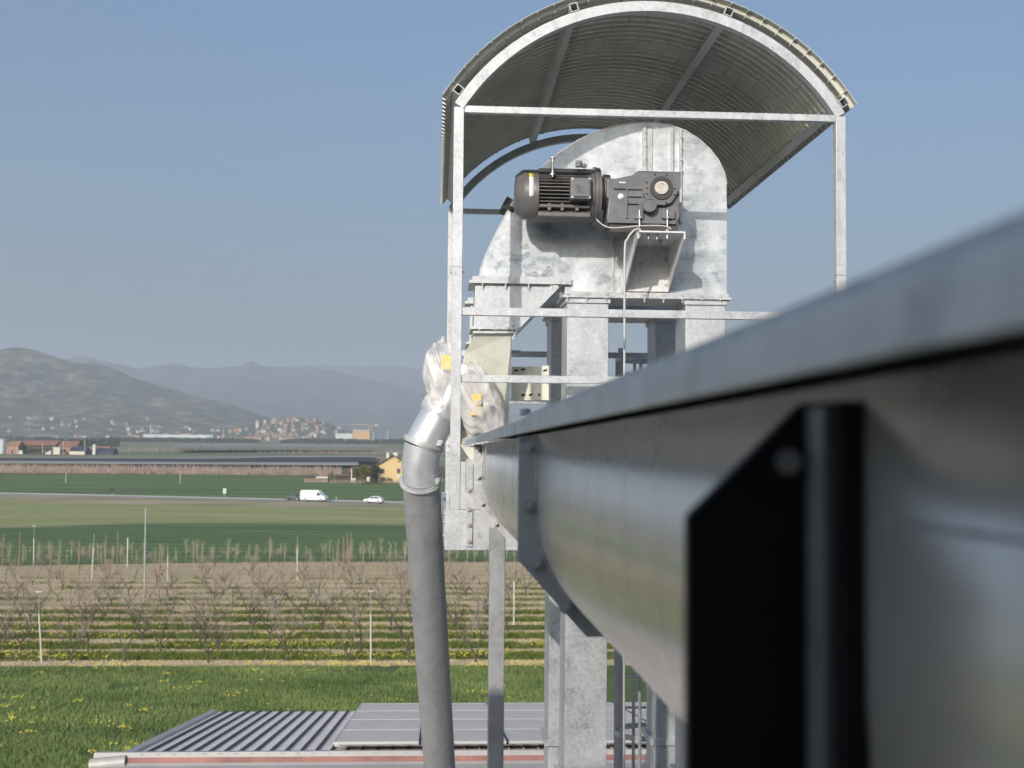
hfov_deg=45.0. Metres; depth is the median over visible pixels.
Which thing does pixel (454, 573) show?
fruit tree
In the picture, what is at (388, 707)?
solar panel
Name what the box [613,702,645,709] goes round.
solar panel
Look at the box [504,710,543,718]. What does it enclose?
solar panel
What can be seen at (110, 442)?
tree belt
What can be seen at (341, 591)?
fruit tree
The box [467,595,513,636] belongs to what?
fruit tree
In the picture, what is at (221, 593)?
fruit tree
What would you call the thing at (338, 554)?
orchard post
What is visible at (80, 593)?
orchard alley
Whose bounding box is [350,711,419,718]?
solar panel
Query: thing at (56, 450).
outbuilding
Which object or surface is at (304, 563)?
fruit tree
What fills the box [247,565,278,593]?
fruit tree
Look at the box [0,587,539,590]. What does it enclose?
orchard alley
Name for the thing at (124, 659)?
fruit tree
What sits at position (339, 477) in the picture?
barn
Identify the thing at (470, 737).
solar panel
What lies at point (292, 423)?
hill trees
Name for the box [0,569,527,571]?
orchard alley
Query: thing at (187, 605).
orchard alley
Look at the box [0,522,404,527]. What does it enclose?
dirt path
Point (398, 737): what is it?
solar panel
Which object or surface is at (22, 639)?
fruit tree
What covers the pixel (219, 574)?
orchard alley
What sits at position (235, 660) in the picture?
dry grass
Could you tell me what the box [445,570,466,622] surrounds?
fruit tree
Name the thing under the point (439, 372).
wrapped actuator
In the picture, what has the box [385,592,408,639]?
fruit tree
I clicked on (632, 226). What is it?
cable
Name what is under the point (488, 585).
fruit tree
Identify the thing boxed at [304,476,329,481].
lean to shed
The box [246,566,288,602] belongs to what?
fruit tree
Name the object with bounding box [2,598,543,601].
orchard alley
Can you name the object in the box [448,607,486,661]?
fruit tree
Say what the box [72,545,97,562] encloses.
fruit tree
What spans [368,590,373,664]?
orchard post
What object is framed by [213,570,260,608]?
fruit tree
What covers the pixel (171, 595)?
fruit tree
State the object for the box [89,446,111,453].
farm barn
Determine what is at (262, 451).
orchard
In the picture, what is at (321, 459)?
hail net
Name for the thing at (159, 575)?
orchard post
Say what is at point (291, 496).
car
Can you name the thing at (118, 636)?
orchard alley
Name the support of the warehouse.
on the ground at (168, 454)
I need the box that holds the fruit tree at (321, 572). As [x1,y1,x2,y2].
[309,558,332,595]
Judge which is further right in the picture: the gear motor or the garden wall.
the gear motor
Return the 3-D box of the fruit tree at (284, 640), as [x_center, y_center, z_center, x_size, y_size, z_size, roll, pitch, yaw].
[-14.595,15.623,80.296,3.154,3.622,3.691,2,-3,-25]
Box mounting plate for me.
[511,350,548,399]
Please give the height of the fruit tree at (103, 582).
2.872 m
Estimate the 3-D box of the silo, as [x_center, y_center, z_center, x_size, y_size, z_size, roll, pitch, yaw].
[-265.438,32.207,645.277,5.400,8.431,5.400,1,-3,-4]
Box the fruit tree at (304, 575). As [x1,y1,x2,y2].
[292,566,311,585]
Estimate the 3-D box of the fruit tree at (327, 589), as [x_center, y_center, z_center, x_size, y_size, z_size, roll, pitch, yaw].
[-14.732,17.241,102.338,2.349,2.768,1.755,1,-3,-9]
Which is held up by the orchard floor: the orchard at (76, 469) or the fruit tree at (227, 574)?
the fruit tree at (227, 574)
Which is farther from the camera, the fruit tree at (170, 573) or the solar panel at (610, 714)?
the fruit tree at (170, 573)
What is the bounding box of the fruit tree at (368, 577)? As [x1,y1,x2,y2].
[351,565,383,595]
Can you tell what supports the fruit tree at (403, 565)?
on the orchard floor
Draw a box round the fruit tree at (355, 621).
[341,597,373,650]
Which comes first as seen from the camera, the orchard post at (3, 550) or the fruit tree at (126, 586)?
the fruit tree at (126, 586)
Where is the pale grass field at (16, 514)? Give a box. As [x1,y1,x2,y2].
[0,502,404,526]
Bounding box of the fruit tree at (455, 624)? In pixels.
[446,586,480,631]
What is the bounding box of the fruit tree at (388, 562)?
[379,552,394,573]
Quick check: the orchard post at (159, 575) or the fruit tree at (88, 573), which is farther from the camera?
the fruit tree at (88, 573)
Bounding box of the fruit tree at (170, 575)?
[152,560,181,595]
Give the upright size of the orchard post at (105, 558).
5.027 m
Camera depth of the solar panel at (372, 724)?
18.76 m
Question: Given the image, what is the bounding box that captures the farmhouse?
[5,441,23,453]
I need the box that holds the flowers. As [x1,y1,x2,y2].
[1,594,544,666]
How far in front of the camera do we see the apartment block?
2146.32 m
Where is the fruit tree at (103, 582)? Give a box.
[98,569,122,601]
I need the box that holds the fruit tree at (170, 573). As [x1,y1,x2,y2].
[155,561,181,589]
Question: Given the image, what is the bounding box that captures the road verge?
[0,495,441,509]
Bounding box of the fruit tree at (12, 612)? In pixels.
[0,582,37,639]
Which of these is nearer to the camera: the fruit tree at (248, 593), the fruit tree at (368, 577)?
the fruit tree at (248, 593)
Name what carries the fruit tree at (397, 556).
on the orchard floor
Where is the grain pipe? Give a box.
[399,393,462,767]
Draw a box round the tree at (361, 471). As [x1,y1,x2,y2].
[353,464,371,484]
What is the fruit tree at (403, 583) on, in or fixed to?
on the orchard floor
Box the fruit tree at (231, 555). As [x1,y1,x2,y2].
[221,546,238,563]
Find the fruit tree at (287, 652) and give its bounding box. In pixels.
[270,611,314,661]
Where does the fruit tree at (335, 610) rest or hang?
on the orchard floor
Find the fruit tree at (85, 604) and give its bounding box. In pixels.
[53,581,121,630]
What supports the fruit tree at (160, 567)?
on the orchard floor
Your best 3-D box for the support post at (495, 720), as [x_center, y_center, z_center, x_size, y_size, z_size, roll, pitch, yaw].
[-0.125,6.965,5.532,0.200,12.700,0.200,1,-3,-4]
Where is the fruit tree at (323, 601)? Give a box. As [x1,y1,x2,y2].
[279,583,360,630]
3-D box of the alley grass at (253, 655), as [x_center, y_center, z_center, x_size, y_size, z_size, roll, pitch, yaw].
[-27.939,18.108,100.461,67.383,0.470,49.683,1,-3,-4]
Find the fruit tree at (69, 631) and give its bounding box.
[44,591,98,640]
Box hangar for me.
[96,448,118,454]
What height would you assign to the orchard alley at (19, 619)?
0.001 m
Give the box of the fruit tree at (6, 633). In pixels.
[0,616,20,647]
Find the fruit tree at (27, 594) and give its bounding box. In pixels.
[2,573,52,623]
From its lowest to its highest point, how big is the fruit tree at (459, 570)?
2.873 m
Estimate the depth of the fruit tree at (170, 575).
109.36 m
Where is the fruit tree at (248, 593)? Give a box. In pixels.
[238,580,287,631]
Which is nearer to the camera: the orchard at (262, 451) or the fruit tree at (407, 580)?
the fruit tree at (407, 580)
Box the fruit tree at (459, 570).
[449,562,476,590]
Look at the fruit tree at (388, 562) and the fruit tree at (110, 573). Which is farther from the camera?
the fruit tree at (388, 562)
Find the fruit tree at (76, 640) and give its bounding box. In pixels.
[52,616,90,662]
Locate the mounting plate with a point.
(529, 391)
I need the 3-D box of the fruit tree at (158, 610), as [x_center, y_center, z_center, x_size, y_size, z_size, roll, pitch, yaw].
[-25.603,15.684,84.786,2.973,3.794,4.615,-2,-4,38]
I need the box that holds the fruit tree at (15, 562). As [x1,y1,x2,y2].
[4,556,26,572]
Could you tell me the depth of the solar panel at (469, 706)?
22.06 m
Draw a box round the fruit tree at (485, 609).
[467,582,507,614]
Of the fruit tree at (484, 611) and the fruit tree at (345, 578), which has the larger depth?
the fruit tree at (345, 578)
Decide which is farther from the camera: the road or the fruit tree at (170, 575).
the road
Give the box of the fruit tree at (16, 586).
[1,570,36,607]
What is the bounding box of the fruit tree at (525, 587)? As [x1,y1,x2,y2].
[511,564,534,596]
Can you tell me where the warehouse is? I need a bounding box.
[246,436,263,440]
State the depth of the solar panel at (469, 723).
18.93 m
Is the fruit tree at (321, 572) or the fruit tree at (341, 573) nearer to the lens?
the fruit tree at (321, 572)
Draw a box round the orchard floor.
[0,562,629,665]
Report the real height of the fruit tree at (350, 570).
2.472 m
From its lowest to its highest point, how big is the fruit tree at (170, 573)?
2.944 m
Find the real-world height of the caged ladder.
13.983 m
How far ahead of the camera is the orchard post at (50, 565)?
110.00 m
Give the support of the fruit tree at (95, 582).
on the orchard floor
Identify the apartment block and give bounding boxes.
[353,430,370,439]
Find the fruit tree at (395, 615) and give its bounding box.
[388,592,412,648]
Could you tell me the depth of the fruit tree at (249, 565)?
127.62 m
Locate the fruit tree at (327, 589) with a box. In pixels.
[323,580,343,606]
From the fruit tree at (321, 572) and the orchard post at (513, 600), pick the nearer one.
the orchard post at (513, 600)
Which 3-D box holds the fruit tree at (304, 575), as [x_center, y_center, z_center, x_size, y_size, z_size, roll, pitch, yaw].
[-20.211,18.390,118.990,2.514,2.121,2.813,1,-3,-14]
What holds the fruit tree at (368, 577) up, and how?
on the orchard floor
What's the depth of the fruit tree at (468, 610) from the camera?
85.24 m
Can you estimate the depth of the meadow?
67.42 m
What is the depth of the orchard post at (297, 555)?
123.73 m
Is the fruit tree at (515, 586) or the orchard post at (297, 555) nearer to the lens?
the fruit tree at (515, 586)
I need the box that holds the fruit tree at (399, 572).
[392,563,406,590]
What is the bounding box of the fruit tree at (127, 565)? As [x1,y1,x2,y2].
[113,555,142,590]
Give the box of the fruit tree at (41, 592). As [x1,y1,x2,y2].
[22,578,59,613]
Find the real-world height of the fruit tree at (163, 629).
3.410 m
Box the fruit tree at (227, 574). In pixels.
[211,564,246,589]
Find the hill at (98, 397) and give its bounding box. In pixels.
[0,348,270,437]
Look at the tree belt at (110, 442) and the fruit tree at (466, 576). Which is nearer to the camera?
the fruit tree at (466, 576)
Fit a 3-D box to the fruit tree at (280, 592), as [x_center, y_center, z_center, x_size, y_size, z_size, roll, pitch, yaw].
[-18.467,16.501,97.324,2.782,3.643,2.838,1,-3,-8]
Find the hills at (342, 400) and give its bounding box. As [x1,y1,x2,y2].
[66,355,525,439]
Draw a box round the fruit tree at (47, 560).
[39,552,60,573]
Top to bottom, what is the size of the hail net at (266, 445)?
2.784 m
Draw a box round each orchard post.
[2,534,3,566]
[18,531,20,566]
[35,591,42,662]
[50,547,51,594]
[78,540,79,579]
[91,545,93,579]
[104,534,106,585]
[116,531,117,580]
[143,508,145,602]
[158,551,160,602]
[297,536,297,579]
[332,546,333,573]
[338,539,338,570]
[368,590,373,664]
[513,580,514,624]
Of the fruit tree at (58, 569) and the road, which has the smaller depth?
the fruit tree at (58, 569)
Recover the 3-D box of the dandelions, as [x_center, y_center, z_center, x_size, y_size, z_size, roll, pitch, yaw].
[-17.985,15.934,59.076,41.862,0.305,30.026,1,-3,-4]
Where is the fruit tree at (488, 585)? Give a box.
[476,571,519,600]
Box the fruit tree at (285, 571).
[269,559,300,585]
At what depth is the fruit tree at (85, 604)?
88.44 m
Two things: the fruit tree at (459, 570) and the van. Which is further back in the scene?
the van
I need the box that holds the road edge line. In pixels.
[7,493,441,502]
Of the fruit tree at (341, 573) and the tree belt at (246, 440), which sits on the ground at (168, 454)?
the tree belt at (246, 440)
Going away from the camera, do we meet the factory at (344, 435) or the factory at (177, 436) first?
the factory at (177, 436)
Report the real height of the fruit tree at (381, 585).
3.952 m
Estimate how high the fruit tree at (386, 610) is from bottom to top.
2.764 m
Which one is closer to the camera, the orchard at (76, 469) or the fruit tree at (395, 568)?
the fruit tree at (395, 568)
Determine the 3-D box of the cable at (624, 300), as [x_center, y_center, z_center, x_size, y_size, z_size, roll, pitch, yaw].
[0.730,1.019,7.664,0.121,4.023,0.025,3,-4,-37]
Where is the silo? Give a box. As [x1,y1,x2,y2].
[0,438,8,453]
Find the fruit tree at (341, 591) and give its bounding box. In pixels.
[335,580,369,621]
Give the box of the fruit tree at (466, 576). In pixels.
[444,563,483,596]
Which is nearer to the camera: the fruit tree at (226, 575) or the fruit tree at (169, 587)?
the fruit tree at (169, 587)
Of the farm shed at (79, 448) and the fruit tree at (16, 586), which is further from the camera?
the farm shed at (79, 448)
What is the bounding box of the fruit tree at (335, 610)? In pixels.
[326,588,371,639]
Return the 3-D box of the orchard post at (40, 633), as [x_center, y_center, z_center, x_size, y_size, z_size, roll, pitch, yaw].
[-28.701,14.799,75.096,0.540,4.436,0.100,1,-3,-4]
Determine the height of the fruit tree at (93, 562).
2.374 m
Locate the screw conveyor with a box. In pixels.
[465,211,1023,767]
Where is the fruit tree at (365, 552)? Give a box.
[358,547,375,561]
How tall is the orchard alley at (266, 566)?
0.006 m
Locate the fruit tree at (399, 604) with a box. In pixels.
[368,580,408,631]
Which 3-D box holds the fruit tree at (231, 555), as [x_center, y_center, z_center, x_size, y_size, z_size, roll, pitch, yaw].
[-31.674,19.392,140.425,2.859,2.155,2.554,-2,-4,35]
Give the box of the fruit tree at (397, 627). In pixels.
[383,597,413,661]
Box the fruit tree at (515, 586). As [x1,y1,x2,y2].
[505,567,524,602]
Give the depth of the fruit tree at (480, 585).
103.28 m
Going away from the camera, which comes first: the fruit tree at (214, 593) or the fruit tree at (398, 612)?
the fruit tree at (398, 612)
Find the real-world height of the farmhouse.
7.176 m
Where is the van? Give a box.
[300,490,327,501]
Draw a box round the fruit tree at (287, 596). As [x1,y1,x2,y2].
[269,563,317,622]
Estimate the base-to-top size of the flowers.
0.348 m
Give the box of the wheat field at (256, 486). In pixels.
[0,474,483,501]
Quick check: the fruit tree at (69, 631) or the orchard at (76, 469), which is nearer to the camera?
the fruit tree at (69, 631)
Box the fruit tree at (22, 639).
[0,596,41,649]
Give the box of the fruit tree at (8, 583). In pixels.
[0,573,27,600]
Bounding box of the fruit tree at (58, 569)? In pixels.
[51,558,64,589]
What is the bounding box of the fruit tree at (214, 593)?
[189,565,228,596]
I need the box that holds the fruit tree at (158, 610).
[115,585,168,640]
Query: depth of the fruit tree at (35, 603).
88.53 m
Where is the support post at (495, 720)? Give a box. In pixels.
[487,516,505,767]
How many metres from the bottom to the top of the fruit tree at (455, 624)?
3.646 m
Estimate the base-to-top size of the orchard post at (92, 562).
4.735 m
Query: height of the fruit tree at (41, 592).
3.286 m
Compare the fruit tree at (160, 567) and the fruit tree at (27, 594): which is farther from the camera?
the fruit tree at (160, 567)
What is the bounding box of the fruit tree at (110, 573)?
[92,562,123,589]
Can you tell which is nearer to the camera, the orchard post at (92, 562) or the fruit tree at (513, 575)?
the fruit tree at (513, 575)
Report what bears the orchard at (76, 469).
on the ground at (168, 454)
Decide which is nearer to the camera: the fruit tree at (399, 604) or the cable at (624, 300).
the cable at (624, 300)
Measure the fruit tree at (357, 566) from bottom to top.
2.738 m
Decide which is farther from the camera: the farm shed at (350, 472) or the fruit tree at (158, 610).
the farm shed at (350, 472)
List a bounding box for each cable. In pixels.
[596,219,670,229]
[623,228,638,767]
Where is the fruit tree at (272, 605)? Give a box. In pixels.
[249,585,308,640]
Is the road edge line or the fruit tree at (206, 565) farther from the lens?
the road edge line
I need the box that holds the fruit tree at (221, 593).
[202,574,229,615]
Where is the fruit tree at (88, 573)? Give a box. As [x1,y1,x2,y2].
[65,570,93,595]
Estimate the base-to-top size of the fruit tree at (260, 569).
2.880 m
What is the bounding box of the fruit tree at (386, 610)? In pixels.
[362,585,409,615]
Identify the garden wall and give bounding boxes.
[69,451,83,454]
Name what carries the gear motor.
attached to the bucket elevator at (529, 264)
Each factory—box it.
[143,434,217,440]
[335,433,352,440]
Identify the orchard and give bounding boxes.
[0,462,342,475]
[89,447,402,453]
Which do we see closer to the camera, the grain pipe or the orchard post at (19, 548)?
the grain pipe
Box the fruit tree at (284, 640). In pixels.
[262,596,308,650]
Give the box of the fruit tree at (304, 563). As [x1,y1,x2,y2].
[291,558,315,574]
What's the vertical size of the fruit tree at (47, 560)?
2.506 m
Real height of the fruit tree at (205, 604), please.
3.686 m
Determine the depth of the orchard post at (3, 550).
134.85 m
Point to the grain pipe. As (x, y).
(426, 436)
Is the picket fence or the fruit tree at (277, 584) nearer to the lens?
the fruit tree at (277, 584)
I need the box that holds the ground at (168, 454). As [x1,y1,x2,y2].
[0,438,519,562]
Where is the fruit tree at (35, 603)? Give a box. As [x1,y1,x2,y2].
[20,581,52,630]
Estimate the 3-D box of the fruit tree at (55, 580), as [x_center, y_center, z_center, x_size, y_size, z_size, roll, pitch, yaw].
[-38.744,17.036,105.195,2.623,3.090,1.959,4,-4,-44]
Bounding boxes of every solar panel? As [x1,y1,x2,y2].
[333,729,421,746]
[342,719,420,729]
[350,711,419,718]
[356,703,418,710]
[421,729,508,745]
[452,703,487,709]
[452,710,487,718]
[453,719,487,728]
[504,703,543,709]
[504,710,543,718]
[504,719,543,728]
[504,729,543,745]
[607,702,625,709]
[607,710,637,717]
[607,718,645,727]
[607,728,645,744]
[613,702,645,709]
[628,710,645,717]
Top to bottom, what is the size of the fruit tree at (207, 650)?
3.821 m
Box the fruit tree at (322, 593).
[301,578,355,615]
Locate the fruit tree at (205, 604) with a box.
[166,590,241,639]
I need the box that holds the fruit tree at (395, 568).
[390,559,406,585]
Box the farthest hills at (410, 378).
[283,365,630,414]
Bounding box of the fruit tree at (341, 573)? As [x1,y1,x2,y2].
[328,559,349,590]
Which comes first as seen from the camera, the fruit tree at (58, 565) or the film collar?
the film collar
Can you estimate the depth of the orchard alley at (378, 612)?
99.05 m
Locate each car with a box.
[283,493,299,500]
[364,496,384,502]
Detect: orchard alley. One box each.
[0,565,524,567]
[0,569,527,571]
[0,573,530,575]
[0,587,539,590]
[0,603,544,607]
[0,642,613,649]
[0,651,613,660]
[1,592,543,595]
[1,617,534,622]
[1,625,544,630]
[1,633,542,639]
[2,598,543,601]
[2,610,544,614]
[6,577,527,579]
[10,582,535,584]
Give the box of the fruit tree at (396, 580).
[389,568,409,602]
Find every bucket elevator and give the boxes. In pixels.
[464,292,674,767]
[468,122,730,767]
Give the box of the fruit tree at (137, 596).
[123,578,155,623]
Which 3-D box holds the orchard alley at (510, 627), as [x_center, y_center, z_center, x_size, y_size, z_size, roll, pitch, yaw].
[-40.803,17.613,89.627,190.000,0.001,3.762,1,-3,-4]
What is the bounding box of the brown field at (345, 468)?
[0,463,482,477]
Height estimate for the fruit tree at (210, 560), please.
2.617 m
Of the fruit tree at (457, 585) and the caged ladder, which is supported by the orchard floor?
the fruit tree at (457, 585)
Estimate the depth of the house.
354.53 m
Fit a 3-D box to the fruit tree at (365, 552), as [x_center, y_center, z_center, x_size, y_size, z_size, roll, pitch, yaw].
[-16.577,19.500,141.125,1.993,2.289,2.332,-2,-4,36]
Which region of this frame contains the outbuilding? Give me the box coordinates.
[53,447,61,453]
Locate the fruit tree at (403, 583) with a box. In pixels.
[390,572,411,622]
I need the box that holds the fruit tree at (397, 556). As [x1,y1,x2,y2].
[392,550,406,567]
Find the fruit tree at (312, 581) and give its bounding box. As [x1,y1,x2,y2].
[303,568,329,600]
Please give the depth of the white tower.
644.14 m
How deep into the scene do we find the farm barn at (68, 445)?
653.65 m
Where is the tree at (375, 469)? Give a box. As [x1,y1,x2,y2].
[369,464,379,479]
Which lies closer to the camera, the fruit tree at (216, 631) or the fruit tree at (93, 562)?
the fruit tree at (216, 631)
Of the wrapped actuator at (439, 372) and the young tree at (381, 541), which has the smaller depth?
the wrapped actuator at (439, 372)
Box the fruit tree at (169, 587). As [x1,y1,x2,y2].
[158,576,177,608]
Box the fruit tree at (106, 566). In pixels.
[95,558,112,579]
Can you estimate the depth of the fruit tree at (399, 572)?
114.90 m
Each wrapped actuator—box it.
[422,336,461,401]
[461,362,504,443]
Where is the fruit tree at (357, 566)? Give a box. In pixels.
[349,557,365,580]
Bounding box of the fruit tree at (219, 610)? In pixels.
[185,585,230,629]
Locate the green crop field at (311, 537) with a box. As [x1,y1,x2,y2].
[0,523,517,564]
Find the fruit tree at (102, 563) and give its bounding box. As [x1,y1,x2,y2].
[96,557,110,571]
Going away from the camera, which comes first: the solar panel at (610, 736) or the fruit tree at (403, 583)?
the solar panel at (610, 736)
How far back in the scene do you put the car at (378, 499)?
271.23 m
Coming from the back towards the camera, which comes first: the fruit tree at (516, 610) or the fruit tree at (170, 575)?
the fruit tree at (170, 575)
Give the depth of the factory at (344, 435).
2164.09 m
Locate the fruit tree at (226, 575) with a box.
[209,561,248,591]
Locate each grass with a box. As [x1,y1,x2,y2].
[0,575,544,660]
[0,578,544,666]
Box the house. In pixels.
[377,453,401,482]
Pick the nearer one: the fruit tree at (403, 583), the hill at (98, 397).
the fruit tree at (403, 583)
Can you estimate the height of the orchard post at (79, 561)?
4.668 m
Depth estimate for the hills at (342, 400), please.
5145.09 m
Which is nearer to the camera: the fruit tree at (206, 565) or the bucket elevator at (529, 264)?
the bucket elevator at (529, 264)
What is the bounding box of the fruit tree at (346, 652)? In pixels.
[323,612,375,661]
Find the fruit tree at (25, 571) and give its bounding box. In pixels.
[12,559,33,592]
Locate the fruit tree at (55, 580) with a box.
[42,566,66,601]
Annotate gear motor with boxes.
[514,157,680,244]
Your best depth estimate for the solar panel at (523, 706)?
22.08 m
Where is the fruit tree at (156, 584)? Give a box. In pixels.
[142,568,161,601]
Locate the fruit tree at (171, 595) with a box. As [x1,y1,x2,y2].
[147,585,197,614]
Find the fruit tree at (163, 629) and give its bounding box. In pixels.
[138,602,198,650]
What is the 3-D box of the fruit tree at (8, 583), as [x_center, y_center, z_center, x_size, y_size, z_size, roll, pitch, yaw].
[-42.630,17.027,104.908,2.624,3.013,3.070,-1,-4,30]
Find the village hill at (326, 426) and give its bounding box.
[220,418,346,440]
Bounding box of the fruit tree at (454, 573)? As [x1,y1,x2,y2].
[445,562,464,584]
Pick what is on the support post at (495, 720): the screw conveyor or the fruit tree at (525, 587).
the screw conveyor
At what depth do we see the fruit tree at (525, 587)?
112.09 m
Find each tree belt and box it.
[0,435,404,443]
[14,437,120,446]
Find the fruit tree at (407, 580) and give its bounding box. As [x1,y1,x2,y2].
[402,567,409,595]
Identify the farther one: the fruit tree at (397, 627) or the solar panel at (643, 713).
the fruit tree at (397, 627)
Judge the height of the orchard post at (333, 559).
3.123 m
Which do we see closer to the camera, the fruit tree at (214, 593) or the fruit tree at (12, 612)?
the fruit tree at (12, 612)
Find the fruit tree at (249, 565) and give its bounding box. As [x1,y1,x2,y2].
[239,557,258,575]
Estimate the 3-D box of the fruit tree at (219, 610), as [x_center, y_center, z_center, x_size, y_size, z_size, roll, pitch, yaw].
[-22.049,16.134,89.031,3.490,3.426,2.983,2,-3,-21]
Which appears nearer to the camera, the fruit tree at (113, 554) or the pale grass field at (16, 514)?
the fruit tree at (113, 554)
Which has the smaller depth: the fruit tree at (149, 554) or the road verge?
the fruit tree at (149, 554)
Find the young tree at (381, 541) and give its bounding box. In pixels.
[378,536,383,557]
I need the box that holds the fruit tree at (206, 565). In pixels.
[195,559,213,577]
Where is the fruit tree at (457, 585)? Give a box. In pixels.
[446,571,471,600]
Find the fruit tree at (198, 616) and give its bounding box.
[170,582,233,621]
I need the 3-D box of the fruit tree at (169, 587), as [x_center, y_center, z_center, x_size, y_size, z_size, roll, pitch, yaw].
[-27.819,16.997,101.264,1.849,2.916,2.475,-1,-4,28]
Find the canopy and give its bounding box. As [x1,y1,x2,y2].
[440,0,856,549]
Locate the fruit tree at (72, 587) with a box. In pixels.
[65,571,83,608]
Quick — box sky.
[0,0,1023,372]
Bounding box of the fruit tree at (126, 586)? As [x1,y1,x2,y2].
[107,569,143,603]
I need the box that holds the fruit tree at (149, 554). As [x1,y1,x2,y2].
[131,550,156,567]
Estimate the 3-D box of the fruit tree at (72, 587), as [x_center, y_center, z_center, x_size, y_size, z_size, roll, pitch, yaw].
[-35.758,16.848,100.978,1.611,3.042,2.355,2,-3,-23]
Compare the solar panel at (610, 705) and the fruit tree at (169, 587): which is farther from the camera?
the fruit tree at (169, 587)
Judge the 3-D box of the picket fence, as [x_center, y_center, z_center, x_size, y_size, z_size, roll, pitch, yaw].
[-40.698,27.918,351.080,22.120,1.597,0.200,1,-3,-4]
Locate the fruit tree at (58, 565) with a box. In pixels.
[44,560,72,577]
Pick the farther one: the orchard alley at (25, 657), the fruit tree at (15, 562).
the fruit tree at (15, 562)
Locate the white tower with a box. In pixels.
[92,444,95,454]
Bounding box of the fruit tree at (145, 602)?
[125,585,169,631]
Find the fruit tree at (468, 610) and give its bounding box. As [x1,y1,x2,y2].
[452,587,487,639]
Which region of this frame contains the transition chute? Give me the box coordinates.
[438,331,513,463]
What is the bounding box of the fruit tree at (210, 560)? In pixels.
[197,552,218,575]
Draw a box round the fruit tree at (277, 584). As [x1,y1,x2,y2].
[261,575,286,604]
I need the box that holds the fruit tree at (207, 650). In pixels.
[180,602,238,662]
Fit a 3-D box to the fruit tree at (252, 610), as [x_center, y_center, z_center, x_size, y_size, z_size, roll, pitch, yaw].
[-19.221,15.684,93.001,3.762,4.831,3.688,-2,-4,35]
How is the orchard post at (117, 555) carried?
on the orchard floor
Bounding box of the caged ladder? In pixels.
[614,348,646,767]
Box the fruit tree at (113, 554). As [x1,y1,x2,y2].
[103,543,124,562]
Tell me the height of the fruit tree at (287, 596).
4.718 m
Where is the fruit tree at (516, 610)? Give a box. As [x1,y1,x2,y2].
[506,586,525,630]
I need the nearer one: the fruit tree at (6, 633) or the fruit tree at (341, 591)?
the fruit tree at (6, 633)
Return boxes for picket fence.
[329,479,398,482]
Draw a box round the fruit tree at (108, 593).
[83,580,127,615]
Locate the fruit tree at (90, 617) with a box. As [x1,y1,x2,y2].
[71,592,107,650]
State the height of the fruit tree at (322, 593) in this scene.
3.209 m
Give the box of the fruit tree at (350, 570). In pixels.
[346,561,355,584]
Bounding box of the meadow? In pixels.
[0,665,645,767]
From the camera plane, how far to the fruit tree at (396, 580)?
107.23 m
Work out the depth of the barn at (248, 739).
16.39 m
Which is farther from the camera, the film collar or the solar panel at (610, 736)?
the solar panel at (610, 736)
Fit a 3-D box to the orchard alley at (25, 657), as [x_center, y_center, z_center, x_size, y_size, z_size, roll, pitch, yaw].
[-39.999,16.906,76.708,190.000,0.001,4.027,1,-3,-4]
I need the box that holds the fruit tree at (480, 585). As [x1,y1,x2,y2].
[464,570,505,607]
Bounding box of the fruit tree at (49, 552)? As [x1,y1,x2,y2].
[41,543,58,562]
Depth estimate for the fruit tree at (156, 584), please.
105.88 m
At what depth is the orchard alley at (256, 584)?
120.36 m
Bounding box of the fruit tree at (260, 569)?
[250,558,272,584]
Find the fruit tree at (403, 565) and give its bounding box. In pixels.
[395,560,408,577]
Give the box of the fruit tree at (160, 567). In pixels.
[142,559,172,576]
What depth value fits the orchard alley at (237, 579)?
124.38 m
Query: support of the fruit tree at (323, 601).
on the orchard floor
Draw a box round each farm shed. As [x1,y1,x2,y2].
[70,446,89,454]
[347,467,377,482]
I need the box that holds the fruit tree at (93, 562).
[85,554,104,570]
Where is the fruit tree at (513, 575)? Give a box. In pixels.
[485,558,521,589]
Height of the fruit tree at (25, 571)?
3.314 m
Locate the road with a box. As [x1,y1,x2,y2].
[0,493,441,503]
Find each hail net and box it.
[0,457,374,461]
[0,461,357,464]
[175,444,374,445]
[175,456,374,458]
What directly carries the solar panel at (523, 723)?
on the barn at (248, 739)
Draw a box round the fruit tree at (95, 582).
[77,571,121,623]
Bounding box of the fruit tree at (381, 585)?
[363,566,396,608]
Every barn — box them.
[22,440,59,453]
[57,441,82,453]
[88,710,645,767]
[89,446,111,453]
[334,474,348,480]
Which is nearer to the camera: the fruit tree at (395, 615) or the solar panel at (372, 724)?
the solar panel at (372, 724)
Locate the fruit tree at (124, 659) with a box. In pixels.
[104,595,154,662]
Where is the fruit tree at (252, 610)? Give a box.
[230,561,286,622]
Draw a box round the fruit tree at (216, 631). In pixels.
[196,599,235,649]
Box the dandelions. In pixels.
[0,663,510,752]
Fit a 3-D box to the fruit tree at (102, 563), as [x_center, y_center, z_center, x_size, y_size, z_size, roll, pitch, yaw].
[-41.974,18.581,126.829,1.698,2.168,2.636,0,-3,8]
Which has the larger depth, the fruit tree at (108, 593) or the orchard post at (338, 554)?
the orchard post at (338, 554)
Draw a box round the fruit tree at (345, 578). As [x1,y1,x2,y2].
[338,560,370,601]
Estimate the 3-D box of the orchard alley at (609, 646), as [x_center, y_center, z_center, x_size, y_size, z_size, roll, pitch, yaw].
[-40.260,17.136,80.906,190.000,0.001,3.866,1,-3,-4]
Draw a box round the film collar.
[422,392,446,411]
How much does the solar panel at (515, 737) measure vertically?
0.251 m
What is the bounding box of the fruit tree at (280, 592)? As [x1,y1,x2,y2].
[265,574,294,614]
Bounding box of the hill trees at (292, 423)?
[224,417,374,439]
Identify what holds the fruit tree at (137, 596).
on the orchard floor

